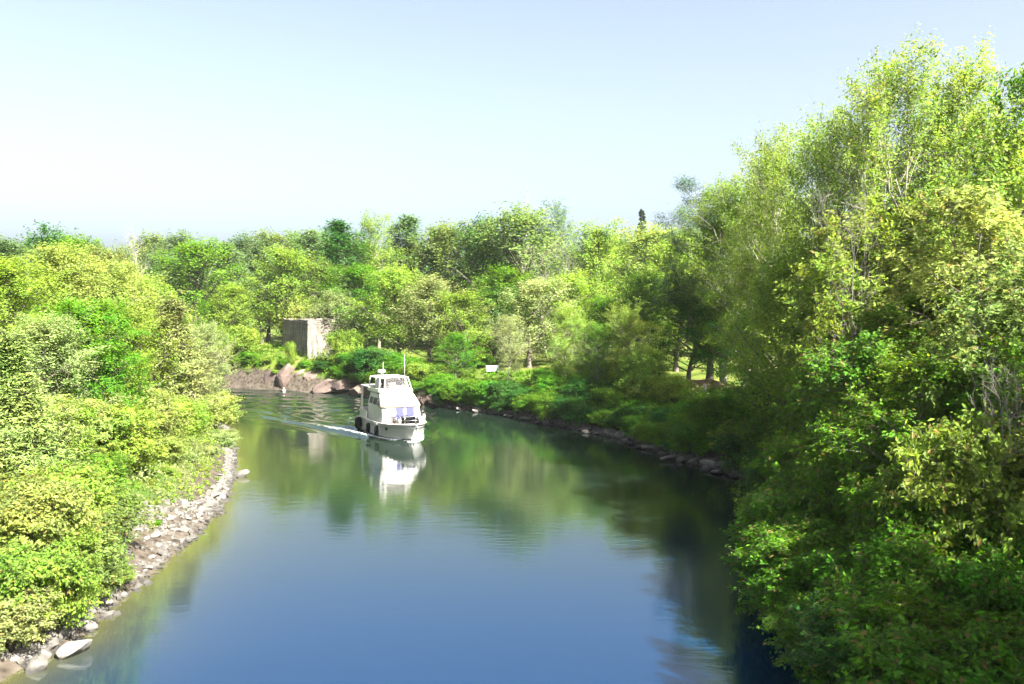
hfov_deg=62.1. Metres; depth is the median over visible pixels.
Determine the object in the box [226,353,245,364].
shrub
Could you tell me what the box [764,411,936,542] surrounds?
shrub
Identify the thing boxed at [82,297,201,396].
maple tree
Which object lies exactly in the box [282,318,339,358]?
stone ruin
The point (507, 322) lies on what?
ash tree
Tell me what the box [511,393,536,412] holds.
shrub
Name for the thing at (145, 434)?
shrub
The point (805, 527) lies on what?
shrub
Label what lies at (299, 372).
boulder
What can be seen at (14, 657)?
rock
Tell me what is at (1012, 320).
maple tree
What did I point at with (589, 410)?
shrub
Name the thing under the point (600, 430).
gravel
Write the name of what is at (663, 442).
shrub
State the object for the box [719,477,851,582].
shrub
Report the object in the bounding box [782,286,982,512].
maple tree
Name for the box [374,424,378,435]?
fender
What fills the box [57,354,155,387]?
shrub
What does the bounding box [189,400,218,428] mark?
shrub
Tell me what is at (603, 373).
shrub
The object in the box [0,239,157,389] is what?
maple tree
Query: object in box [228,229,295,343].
maple tree
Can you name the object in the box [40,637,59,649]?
rock
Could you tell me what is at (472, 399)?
shrub
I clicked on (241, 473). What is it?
rock
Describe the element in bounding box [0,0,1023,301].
sky
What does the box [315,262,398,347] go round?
maple tree
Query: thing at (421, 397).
boulder
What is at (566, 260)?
maple tree
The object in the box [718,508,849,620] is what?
shrub
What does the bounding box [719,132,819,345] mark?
ash tree
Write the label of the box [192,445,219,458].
shrub
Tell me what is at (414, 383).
shrub
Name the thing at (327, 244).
maple tree
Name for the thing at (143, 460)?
shrub
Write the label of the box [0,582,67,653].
shrub
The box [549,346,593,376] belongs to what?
shrub
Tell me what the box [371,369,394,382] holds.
shrub
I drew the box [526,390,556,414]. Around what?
shrub
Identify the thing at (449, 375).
shrub
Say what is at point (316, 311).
shrub
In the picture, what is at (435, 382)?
shrub
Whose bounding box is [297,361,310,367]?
shrub
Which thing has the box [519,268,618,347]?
maple tree
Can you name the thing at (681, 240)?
pine tree
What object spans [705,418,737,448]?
sapling
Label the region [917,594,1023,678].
shrub
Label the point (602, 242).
maple tree
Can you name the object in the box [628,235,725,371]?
maple tree
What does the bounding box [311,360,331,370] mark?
shrub
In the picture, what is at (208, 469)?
shrub
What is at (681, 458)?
rock
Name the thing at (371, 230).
ash tree
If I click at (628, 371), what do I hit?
shrub
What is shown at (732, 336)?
ash tree
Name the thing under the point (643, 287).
maple tree
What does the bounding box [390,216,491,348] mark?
maple tree
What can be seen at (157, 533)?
rock
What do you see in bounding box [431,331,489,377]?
bush
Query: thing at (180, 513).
rock
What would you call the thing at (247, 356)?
shrub
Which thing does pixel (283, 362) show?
shrub
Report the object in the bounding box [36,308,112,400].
bare tree
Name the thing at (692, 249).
maple tree
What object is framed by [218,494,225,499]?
rock
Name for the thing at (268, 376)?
boulder
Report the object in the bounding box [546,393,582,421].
shrub
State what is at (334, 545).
water
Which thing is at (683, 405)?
shrub
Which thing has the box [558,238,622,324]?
maple tree
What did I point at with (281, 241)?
maple tree
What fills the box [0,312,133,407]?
maple tree
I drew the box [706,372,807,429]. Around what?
shrub
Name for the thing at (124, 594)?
rock
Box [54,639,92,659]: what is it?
rock
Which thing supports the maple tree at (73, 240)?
on the terrain
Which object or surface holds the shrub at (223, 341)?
on the terrain
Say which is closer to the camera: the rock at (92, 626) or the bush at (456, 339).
the rock at (92, 626)
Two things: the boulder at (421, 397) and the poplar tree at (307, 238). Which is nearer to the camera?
the boulder at (421, 397)
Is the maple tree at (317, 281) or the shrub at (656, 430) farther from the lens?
the maple tree at (317, 281)
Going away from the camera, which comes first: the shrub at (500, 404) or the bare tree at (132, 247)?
the shrub at (500, 404)
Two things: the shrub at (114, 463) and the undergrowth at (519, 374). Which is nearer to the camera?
the shrub at (114, 463)
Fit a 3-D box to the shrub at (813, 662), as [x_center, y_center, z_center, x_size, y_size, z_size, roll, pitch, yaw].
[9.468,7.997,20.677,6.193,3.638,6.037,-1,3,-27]
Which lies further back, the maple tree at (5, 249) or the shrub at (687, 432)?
the maple tree at (5, 249)
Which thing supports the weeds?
on the gravel at (207, 500)
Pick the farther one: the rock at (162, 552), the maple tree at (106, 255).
the maple tree at (106, 255)
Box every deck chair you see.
[395,408,406,423]
[406,407,415,415]
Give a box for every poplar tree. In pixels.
[194,240,266,327]
[285,228,346,302]
[311,218,387,331]
[381,213,458,346]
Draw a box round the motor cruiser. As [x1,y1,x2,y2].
[359,355,425,440]
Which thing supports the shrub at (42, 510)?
on the terrain
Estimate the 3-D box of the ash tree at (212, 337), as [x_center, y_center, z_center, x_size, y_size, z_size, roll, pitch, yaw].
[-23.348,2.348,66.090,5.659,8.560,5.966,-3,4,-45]
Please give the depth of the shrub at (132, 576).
30.20 m
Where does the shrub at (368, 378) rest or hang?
on the terrain
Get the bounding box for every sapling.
[625,353,655,399]
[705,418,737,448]
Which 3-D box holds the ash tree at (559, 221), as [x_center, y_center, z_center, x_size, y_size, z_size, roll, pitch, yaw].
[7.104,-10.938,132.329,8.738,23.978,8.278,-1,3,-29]
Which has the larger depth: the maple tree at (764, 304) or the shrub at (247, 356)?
the shrub at (247, 356)
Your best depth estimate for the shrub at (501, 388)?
80.04 m
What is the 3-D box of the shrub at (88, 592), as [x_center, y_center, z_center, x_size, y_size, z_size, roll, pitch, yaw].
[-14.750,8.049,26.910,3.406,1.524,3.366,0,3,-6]
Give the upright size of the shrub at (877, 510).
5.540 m
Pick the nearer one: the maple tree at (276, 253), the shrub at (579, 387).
the shrub at (579, 387)
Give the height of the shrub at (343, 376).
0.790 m
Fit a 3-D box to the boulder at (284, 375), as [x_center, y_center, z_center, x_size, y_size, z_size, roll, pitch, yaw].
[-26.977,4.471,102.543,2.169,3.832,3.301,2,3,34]
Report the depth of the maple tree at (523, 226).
116.07 m
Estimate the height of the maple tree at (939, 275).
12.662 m
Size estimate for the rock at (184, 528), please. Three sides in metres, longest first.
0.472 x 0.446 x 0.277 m
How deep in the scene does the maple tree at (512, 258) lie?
136.50 m
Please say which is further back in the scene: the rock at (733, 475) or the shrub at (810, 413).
the rock at (733, 475)
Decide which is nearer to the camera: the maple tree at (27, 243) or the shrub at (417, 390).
the shrub at (417, 390)
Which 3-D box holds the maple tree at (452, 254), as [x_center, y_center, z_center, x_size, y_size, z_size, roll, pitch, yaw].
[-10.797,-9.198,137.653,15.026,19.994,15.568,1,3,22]
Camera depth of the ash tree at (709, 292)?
67.13 m
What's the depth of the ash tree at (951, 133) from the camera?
44.42 m
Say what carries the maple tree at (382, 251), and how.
on the terrain
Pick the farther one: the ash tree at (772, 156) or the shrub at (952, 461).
the ash tree at (772, 156)
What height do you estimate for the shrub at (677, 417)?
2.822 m
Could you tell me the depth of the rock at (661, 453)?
58.14 m
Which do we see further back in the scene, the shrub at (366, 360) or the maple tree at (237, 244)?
the maple tree at (237, 244)
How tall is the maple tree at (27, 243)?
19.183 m
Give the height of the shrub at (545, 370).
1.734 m
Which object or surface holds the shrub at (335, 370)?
on the terrain
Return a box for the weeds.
[53,469,213,630]
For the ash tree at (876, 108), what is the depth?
40.65 m
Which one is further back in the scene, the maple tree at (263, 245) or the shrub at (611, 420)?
the maple tree at (263, 245)
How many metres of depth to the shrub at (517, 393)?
77.48 m
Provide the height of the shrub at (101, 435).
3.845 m
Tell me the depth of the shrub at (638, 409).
64.67 m
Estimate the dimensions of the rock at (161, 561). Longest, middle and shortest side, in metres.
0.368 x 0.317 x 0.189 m
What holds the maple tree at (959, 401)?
on the terrain
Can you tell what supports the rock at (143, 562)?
on the terrain
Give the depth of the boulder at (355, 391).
95.12 m
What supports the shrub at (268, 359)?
on the terrain
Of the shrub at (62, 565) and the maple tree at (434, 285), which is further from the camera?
the maple tree at (434, 285)
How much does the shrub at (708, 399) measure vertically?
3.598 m
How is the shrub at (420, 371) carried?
on the terrain
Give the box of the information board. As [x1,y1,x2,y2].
[486,365,498,371]
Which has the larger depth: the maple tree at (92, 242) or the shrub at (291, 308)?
the maple tree at (92, 242)
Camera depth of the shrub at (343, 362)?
98.37 m
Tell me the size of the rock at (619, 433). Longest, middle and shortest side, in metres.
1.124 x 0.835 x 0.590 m
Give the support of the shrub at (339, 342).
on the terrain
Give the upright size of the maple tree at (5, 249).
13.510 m
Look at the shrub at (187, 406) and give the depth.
51.87 m
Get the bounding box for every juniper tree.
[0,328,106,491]
[143,294,236,421]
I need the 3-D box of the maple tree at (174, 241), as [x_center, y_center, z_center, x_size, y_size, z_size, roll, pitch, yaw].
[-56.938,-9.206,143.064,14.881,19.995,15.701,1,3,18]
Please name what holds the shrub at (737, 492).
on the terrain
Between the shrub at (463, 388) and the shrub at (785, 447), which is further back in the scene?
the shrub at (463, 388)
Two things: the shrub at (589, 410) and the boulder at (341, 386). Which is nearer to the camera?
the shrub at (589, 410)
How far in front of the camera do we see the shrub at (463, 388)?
82.46 m
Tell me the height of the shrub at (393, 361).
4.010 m
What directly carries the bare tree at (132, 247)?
on the terrain
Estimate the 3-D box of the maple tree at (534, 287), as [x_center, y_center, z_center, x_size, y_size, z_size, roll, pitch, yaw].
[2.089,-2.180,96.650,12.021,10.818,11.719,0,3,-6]
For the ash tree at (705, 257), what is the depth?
73.61 m
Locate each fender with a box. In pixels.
[355,417,361,428]
[366,421,369,432]
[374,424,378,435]
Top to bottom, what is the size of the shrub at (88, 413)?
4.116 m
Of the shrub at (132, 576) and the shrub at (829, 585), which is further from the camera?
the shrub at (132, 576)
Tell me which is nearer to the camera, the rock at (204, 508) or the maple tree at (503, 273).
the rock at (204, 508)
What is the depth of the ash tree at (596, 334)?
73.93 m
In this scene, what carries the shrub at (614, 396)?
on the terrain
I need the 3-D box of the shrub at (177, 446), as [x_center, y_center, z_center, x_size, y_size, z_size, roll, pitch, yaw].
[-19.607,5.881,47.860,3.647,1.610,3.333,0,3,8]
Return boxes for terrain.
[0,305,786,681]
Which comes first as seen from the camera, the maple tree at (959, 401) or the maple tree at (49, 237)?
the maple tree at (959, 401)
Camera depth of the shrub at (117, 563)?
28.89 m
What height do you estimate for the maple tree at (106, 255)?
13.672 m
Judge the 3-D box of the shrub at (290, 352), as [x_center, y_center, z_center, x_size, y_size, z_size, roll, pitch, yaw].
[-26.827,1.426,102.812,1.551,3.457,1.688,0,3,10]
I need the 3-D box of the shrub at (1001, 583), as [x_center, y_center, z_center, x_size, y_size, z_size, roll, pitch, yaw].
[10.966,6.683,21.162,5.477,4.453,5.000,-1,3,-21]
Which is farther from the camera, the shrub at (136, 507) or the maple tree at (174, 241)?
the maple tree at (174, 241)
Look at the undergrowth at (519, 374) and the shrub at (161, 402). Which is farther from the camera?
the undergrowth at (519, 374)
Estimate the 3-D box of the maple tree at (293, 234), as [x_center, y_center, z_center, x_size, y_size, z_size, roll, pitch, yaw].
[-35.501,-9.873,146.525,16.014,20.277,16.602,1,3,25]
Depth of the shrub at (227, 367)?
105.59 m
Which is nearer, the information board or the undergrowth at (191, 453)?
the undergrowth at (191, 453)
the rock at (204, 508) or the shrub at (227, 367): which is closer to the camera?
the rock at (204, 508)
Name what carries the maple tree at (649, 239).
on the terrain
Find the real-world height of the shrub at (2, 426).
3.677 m
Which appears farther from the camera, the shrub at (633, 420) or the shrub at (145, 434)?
the shrub at (633, 420)
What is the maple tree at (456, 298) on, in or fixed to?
on the terrain
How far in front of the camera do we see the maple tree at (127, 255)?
142.05 m
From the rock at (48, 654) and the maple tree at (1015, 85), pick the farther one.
the maple tree at (1015, 85)
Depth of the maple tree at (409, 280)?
141.05 m
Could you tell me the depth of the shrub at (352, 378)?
96.52 m
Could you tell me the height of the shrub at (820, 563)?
3.799 m
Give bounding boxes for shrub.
[0,397,106,465]
[0,417,31,476]
[0,457,141,552]
[0,462,113,556]
[0,520,114,633]
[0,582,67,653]
[45,391,140,457]
[47,574,103,620]
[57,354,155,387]
[59,383,162,434]
[59,501,149,595]
[65,450,146,494]
[79,383,198,455]
[90,399,178,472]
[94,562,137,591]
[106,492,161,535]
[120,441,165,472]
[143,478,157,484]
[148,519,161,525]
[155,432,194,461]
[157,466,176,476]
[162,393,217,440]
[179,452,198,460]
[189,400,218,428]
[191,333,263,359]
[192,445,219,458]
[194,389,246,430]
[200,466,210,471]
[208,428,242,447]
[209,323,271,355]
[214,361,233,371]
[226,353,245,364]
[238,352,259,362]
[259,356,274,362]
[270,294,318,339]
[276,358,295,365]
[283,342,296,363]
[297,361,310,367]
[303,300,342,326]
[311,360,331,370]
[321,327,367,364]
[327,365,351,375]
[331,352,358,369]
[339,374,348,378]
[342,345,400,379]
[345,372,366,383]
[358,373,375,383]
[367,351,429,382]
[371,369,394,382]
[390,360,448,384]
[402,377,425,394]
[414,386,427,395]
[419,373,455,393]
[423,372,454,386]
[428,388,456,405]
[434,377,470,404]
[451,378,480,401]
[464,378,503,405]
[466,353,495,366]
[466,396,485,404]
[479,379,529,402]
[487,393,516,411]
[505,387,534,411]
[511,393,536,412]
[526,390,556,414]
[528,372,584,395]
[528,389,573,419]
[531,366,558,382]
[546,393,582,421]
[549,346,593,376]
[555,397,596,424]
[558,375,614,402]
[575,403,613,425]
[576,353,619,383]
[587,385,644,409]
[587,408,616,427]
[599,406,628,427]
[608,343,678,403]
[613,398,670,420]
[615,401,658,428]
[620,413,658,435]
[626,421,663,444]
[636,373,701,405]
[638,420,672,449]
[645,406,679,423]
[658,425,714,450]
[661,420,721,456]
[662,410,710,436]
[665,399,718,421]
[677,383,749,429]
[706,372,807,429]
[709,432,757,473]
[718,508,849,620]
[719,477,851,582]
[725,521,877,640]
[726,434,799,519]
[728,405,804,467]
[728,445,762,480]
[730,450,780,544]
[742,429,842,516]
[748,584,842,683]
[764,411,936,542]
[766,514,866,593]
[767,358,913,445]
[776,590,941,683]
[797,558,962,653]
[801,573,1023,683]
[826,514,1023,632]
[831,455,1023,571]
[877,400,1023,574]
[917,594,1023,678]
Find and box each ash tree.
[189,319,243,394]
[344,209,417,347]
[485,312,535,379]
[530,197,578,303]
[541,301,594,375]
[568,319,618,384]
[602,299,666,385]
[650,205,774,383]
[673,176,765,380]
[679,164,820,384]
[709,233,790,380]
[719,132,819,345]
[720,116,846,372]
[757,97,868,366]
[779,72,928,368]
[798,21,1023,340]
[889,79,991,264]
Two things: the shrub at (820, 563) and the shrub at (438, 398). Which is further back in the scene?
the shrub at (438, 398)
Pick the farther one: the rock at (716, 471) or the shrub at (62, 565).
the rock at (716, 471)
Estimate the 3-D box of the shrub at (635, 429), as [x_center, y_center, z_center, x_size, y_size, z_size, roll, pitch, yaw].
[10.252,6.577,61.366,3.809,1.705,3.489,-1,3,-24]
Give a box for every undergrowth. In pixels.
[115,423,228,505]
[125,385,222,503]
[208,341,440,383]
[417,366,696,430]
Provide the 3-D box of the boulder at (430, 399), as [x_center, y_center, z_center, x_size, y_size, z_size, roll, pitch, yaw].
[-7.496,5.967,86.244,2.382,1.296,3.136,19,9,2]
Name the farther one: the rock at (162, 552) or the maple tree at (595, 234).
the maple tree at (595, 234)
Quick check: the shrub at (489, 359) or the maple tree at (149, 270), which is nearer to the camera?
the shrub at (489, 359)
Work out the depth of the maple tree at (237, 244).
140.47 m
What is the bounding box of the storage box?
[401,416,412,423]
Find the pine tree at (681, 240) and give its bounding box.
[645,173,759,379]
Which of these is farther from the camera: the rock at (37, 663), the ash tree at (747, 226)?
the ash tree at (747, 226)
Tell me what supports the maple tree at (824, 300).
on the terrain
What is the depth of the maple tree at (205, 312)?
112.28 m
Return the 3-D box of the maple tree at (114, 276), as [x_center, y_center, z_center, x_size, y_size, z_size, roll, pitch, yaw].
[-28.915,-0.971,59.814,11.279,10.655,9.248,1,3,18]
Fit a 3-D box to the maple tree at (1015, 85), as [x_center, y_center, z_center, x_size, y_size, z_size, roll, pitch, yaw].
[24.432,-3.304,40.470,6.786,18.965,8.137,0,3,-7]
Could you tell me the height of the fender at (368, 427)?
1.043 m
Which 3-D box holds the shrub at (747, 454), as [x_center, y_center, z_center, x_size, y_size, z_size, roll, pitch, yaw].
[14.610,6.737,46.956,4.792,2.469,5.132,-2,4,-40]
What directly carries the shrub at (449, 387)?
on the terrain
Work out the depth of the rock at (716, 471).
51.88 m
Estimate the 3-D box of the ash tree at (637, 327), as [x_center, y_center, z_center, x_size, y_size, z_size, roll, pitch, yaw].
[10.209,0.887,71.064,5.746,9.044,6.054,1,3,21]
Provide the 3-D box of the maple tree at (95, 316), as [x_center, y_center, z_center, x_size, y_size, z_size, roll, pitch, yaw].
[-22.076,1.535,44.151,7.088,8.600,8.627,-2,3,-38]
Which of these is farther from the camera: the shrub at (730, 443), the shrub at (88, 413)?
the shrub at (730, 443)
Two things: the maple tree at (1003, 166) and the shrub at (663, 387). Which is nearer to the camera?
the maple tree at (1003, 166)
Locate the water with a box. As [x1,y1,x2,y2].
[0,387,805,683]
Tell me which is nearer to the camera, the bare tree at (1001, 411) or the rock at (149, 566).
the bare tree at (1001, 411)
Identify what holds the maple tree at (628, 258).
on the terrain
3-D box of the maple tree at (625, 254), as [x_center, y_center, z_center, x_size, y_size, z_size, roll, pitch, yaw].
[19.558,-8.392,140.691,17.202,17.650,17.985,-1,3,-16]
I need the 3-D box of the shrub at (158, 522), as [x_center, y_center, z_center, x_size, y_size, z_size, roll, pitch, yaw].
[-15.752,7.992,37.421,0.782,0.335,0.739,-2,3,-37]
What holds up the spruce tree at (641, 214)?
on the terrain
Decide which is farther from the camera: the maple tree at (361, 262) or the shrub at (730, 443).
the maple tree at (361, 262)
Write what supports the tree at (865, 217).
on the terrain
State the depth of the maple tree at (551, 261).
144.89 m
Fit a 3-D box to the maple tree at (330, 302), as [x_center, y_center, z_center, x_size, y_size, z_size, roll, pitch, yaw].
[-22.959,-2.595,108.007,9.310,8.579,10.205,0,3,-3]
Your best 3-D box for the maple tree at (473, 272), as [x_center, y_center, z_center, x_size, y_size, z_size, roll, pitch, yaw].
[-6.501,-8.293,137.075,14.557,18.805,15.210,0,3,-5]
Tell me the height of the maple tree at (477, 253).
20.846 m
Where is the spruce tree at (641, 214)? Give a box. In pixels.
[624,208,646,340]
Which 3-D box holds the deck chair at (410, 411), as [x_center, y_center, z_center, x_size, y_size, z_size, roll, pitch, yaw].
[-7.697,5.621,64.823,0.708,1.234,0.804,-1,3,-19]
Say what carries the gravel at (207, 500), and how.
on the terrain
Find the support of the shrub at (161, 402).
on the terrain
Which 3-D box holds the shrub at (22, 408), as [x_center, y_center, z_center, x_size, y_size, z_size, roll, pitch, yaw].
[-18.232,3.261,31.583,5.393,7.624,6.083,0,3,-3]
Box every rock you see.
[10,650,34,660]
[25,653,47,673]
[34,649,52,658]
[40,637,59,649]
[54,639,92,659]
[79,617,98,631]
[99,599,113,605]
[99,610,114,617]
[120,591,129,597]
[139,560,146,565]
[140,579,152,584]
[142,564,152,569]
[153,531,160,536]
[156,559,164,563]
[157,548,167,556]
[160,542,169,548]
[175,511,183,515]
[180,526,188,532]
[186,534,198,538]
[197,506,210,513]
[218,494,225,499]
[233,469,249,477]
[605,428,614,431]
[614,430,624,436]
[657,451,666,455]
[676,455,685,461]
[700,459,716,467]
[702,464,713,471]
[710,470,721,473]
[729,471,746,477]
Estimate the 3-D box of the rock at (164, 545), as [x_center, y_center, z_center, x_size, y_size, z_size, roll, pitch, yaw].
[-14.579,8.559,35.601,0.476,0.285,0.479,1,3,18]
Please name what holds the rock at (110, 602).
on the gravel at (207, 500)
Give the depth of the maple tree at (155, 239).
146.52 m
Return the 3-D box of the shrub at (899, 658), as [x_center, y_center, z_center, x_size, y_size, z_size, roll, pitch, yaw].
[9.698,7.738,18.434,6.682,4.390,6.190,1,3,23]
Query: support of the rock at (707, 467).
on the terrain
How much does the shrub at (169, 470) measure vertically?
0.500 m
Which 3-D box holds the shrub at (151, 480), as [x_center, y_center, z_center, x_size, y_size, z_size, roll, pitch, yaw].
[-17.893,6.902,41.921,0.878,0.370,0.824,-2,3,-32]
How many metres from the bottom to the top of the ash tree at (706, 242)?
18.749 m
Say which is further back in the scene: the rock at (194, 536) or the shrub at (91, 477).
the rock at (194, 536)
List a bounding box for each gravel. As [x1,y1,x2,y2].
[0,423,236,667]
[426,402,749,479]
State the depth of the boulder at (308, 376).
100.32 m
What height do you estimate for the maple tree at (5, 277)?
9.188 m
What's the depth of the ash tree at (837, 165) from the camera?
46.59 m
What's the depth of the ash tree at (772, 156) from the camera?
55.23 m
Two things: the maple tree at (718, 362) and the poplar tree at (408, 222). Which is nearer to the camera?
the maple tree at (718, 362)
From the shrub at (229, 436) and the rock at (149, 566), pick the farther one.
the shrub at (229, 436)
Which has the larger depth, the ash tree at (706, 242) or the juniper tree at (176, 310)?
the ash tree at (706, 242)
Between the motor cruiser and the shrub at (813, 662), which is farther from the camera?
the motor cruiser
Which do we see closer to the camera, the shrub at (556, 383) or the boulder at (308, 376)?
the shrub at (556, 383)
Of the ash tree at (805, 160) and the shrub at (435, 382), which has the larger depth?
the shrub at (435, 382)
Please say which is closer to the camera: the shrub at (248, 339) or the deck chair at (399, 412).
the deck chair at (399, 412)
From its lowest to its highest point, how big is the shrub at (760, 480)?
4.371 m
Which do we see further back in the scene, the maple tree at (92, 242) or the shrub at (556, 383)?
the maple tree at (92, 242)
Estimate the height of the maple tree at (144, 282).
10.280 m
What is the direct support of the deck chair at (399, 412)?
on the motor cruiser
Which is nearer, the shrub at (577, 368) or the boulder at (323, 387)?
the shrub at (577, 368)
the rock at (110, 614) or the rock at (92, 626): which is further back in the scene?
the rock at (110, 614)
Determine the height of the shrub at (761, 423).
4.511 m
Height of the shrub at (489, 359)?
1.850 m
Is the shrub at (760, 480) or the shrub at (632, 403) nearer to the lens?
the shrub at (760, 480)
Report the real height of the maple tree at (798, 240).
14.231 m
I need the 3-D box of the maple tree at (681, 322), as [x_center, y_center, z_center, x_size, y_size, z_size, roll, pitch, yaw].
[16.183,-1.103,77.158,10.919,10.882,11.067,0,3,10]
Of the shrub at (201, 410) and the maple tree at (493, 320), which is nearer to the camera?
the shrub at (201, 410)
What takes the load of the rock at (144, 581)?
on the terrain
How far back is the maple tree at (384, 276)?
101.11 m
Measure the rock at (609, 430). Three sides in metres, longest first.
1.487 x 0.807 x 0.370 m
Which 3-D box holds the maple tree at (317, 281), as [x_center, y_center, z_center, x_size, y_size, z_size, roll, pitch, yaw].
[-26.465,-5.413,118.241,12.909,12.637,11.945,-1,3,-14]
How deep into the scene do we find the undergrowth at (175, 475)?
46.61 m
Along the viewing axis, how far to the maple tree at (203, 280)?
150.36 m
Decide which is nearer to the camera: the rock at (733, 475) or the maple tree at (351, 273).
the rock at (733, 475)
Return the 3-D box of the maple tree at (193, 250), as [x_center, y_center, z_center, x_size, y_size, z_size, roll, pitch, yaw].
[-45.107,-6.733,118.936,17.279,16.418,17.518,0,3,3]
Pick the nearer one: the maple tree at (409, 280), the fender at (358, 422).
the fender at (358, 422)
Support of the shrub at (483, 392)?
on the terrain
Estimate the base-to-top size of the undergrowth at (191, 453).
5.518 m
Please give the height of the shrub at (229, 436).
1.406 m
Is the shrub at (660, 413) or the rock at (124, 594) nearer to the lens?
the rock at (124, 594)
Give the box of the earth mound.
[648,379,731,399]
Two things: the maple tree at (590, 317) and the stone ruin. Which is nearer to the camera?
the maple tree at (590, 317)
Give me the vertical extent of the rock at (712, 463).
0.524 m
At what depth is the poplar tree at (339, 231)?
120.16 m
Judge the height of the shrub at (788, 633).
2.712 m
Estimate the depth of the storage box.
63.52 m
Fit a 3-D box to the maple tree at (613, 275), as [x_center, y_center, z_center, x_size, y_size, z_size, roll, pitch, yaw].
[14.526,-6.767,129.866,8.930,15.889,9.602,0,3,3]
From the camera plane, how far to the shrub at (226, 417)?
63.73 m
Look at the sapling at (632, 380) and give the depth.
68.42 m
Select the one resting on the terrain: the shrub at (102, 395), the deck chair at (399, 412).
the shrub at (102, 395)
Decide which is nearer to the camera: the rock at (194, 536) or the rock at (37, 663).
the rock at (37, 663)
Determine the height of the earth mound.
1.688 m
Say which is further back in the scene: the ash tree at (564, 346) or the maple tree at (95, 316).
the ash tree at (564, 346)
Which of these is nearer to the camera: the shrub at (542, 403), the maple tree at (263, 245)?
the shrub at (542, 403)
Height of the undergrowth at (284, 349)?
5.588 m
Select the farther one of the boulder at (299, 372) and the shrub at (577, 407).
the boulder at (299, 372)
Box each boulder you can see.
[264,371,275,384]
[276,364,294,388]
[294,369,304,376]
[303,370,320,381]
[311,378,337,393]
[332,378,353,393]
[348,383,367,395]
[416,389,427,403]
[426,394,443,405]
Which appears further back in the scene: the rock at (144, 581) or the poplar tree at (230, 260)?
the poplar tree at (230, 260)
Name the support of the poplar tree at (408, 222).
on the terrain
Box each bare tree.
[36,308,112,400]
[121,224,151,343]
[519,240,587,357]
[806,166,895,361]
[959,347,1023,516]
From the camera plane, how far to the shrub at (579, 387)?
72.12 m
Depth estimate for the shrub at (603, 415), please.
67.57 m
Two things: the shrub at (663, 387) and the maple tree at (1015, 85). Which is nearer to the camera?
the maple tree at (1015, 85)
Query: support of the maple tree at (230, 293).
on the terrain
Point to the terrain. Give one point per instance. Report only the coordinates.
(240, 377)
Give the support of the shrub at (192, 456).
on the terrain
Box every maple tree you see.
[0,232,46,333]
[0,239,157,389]
[0,245,116,378]
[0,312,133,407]
[1,219,113,315]
[13,234,43,275]
[17,289,160,408]
[32,228,112,312]
[36,254,194,362]
[38,235,105,255]
[64,242,158,310]
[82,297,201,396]
[96,245,148,280]
[114,227,171,292]
[116,272,211,379]
[126,249,219,314]
[131,228,215,332]
[144,235,263,337]
[183,300,243,332]
[187,247,217,326]
[192,231,279,329]
[192,283,271,334]
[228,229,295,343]
[231,243,345,343]
[241,227,301,341]
[270,227,333,307]
[281,258,361,330]
[293,226,373,300]
[295,288,365,334]
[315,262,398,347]
[321,235,389,335]
[344,262,439,352]
[348,241,400,338]
[366,273,492,363]
[383,242,456,342]
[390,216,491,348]
[409,224,472,331]
[416,288,500,367]
[426,199,615,352]
[431,209,525,349]
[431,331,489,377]
[439,247,505,336]
[450,261,558,360]
[451,285,536,362]
[465,233,541,315]
[477,276,581,367]
[516,228,579,341]
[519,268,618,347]
[541,215,646,322]
[544,243,584,299]
[547,292,651,357]
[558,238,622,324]
[571,227,624,302]
[583,267,683,357]
[584,240,653,319]
[588,248,630,342]
[591,220,711,353]
[615,234,653,288]
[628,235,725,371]
[628,270,735,378]
[636,225,719,354]
[677,284,749,382]
[717,245,826,412]
[744,210,876,424]
[773,190,940,408]
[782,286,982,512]
[813,330,1023,567]
[831,178,1023,435]
[891,91,1023,388]
[896,231,1023,467]
[966,62,1023,275]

